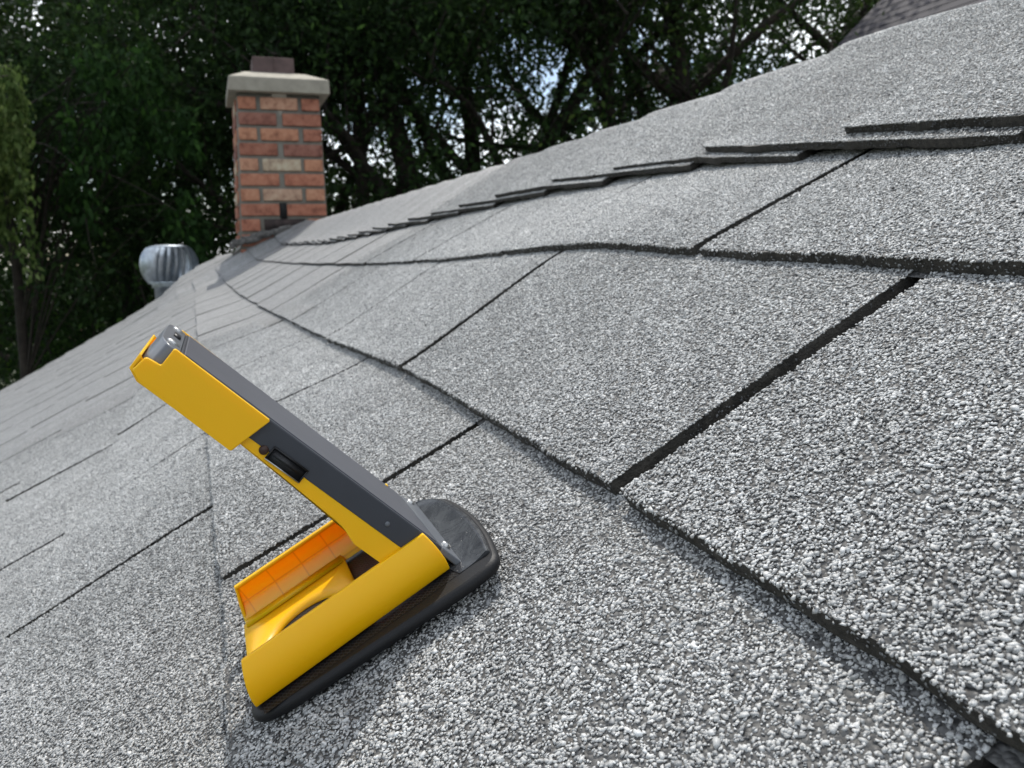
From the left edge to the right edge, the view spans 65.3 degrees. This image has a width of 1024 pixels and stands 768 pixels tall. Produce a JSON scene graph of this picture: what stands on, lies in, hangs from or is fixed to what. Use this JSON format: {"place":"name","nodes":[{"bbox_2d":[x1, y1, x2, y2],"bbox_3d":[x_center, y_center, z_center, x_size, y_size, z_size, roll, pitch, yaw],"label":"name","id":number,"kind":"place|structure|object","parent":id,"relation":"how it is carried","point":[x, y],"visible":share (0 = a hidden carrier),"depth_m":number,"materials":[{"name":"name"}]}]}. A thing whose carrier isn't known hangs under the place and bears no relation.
{"place":"outdoors","nodes":[
{"label":"outdoors","id":0,"kind":"place"},
{"bbox_2d":[0,269,141,385],"bbox_3d":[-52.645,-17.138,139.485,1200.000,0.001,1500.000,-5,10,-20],"label":"ground","id":1,"kind":"structure","parent":0,"point":[10,324],"depth_m":86.56,"materials":[{"name":"soil"}]},
{"bbox_2d":[0,62,44,284],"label":"weeping tree","id":2,"kind":"object","parent":1,"relation":"on","point":[13,118],"visible":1,"depth_m":7.65,"materials":[{"name":"green plant"}]},
{"bbox_2d":[0,226,144,381],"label":"flowering shrub","id":3,"kind":"object","parent":1,"relation":"on","point":[10,294],"visible":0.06,"depth_m":12.12,"materials":[{"name":"green plant"}]},
{"bbox_2d":[0,259,154,385],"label":"shrub","id":4,"kind":"object","parent":1,"relation":"on","point":[64,329],"visible":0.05,"depth_m":11.17,"materials":[{"name":"green plant"}]},
{"bbox_2d":[0,39,213,378],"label":"young tree","id":5,"kind":"object","parent":1,"relation":"on","point":[187,142],"visible":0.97,"depth_m":8.71,"materials":[{"name":"green plant"}]},
{"bbox_2d":[0,0,235,385],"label":"tree","id":6,"kind":"object","parent":1,"relation":"on","point":[45,101],"visible":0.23,"depth_m":11.58,"materials":[{"name":"green plant"}]},
{"bbox_2d":[0,0,237,390],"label":"tree","id":7,"kind":"object","parent":1,"relation":"on","point":[85,298],"visible":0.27,"depth_m":9.95,"materials":[{"name":"green plant"}]},
{"bbox_2d":[87,230,223,304],"bbox_3d":[-3.656,0.385,11.094,4.278,5.024,4.062,-5,10,-20],"label":"flowering shrub","id":8,"kind":"object","parent":1,"relation":"on","point":[108,237],"visible":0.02,"depth_m":10.47,"materials":[{"name":"green plant"}]},
{"bbox_2d":[0,0,337,316],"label":"tree","id":9,"kind":"object","parent":1,"relation":"on","point":[14,51],"visible":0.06,"depth_m":13.38,"materials":[{"name":"green plant"}]},
{"bbox_2d":[6,0,557,215],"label":"tree","id":10,"kind":"object","parent":1,"relation":"on","point":[346,199],"visible":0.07,"depth_m":13.01,"materials":[{"name":"green plant"}]},
{"bbox_2d":[0,0,596,375],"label":"tree","id":11,"kind":"object","parent":1,"relation":"on","point":[205,19],"visible":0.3,"depth_m":10.57,"materials":[{"name":"green plant"}]},
{"bbox_2d":[35,0,667,314],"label":"tree","id":12,"kind":"object","parent":1,"relation":"on","point":[362,198],"visible":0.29,"depth_m":10.77,"materials":[{"name":"green plant"}]},
{"bbox_2d":[2,0,784,237],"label":"tree","id":13,"kind":"object","parent":1,"relation":"on","point":[337,121],"visible":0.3,"depth_m":10.43,"materials":[{"name":"green plant"}]},
{"bbox_2d":[208,0,649,179],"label":"tree","id":14,"kind":"object","parent":1,"relation":"on","point":[549,115],"visible":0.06,"depth_m":14.35,"materials":[{"name":"green plant"}]},
{"bbox_2d":[0,0,860,389],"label":"woodland","id":15,"kind":"object","parent":1,"relation":"on","point":[542,104],"visible":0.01,"depth_m":21.15,"materials":[{"name":"green plant"}]},
{"bbox_2d":[269,0,854,189],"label":"tree","id":16,"kind":"object","parent":1,"relation":"on","point":[602,94],"visible":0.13,"depth_m":12.62,"materials":[{"name":"green plant"}]},
{"bbox_2d":[353,0,884,203],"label":"tree","id":17,"kind":"object","parent":1,"relation":"on","point":[681,71],"visible":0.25,"depth_m":11.51,"materials":[{"name":"green plant"}]},
{"bbox_2d":[456,0,877,145],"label":"tree","id":18,"kind":"object","parent":1,"relation":"on","point":[829,45],"visible":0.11,"depth_m":12.10,"materials":[{"name":"green plant"}]},
{"bbox_2d":[654,0,874,97],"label":"tree","id":19,"kind":"object","parent":1,"relation":"on","point":[816,27],"visible":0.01,"depth_m":15.17,"materials":[{"name":"green plant"}]},
{"bbox_2d":[692,0,873,97],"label":"tree","id":20,"kind":"object","parent":1,"relation":"on","point":[830,17],"depth_m":17.12,"materials":[{"name":"green plant"}]},
{"bbox_2d":[3,0,848,268],"label":"sky","id":21,"kind":"structure","parent":0,"point":[552,79],"materials":[{"name":"white"}]},
{"bbox_2d":[0,0,1023,767],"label":"house","id":22,"kind":"structure","parent":0,"point":[700,420],"depth_m":0.32,"materials":[{"name":"grey asphalt"}]},
{"bbox_2d":[129,325,499,721],"bbox_3d":[-0.075,0.028,0.257,0.090,0.111,0.080,-34,18,-13],"label":"hole punch","id":23,"kind":"object","parent":22,"relation":"on","point":[373,567],"visible":1,"depth_m":0.24,"materials":[{"name":"yellow plastic"}]},
{"bbox_2d":[832,0,988,50],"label":"neighbouring house","id":24,"kind":"structure","parent":0,"point":[896,13],"depth_m":8.13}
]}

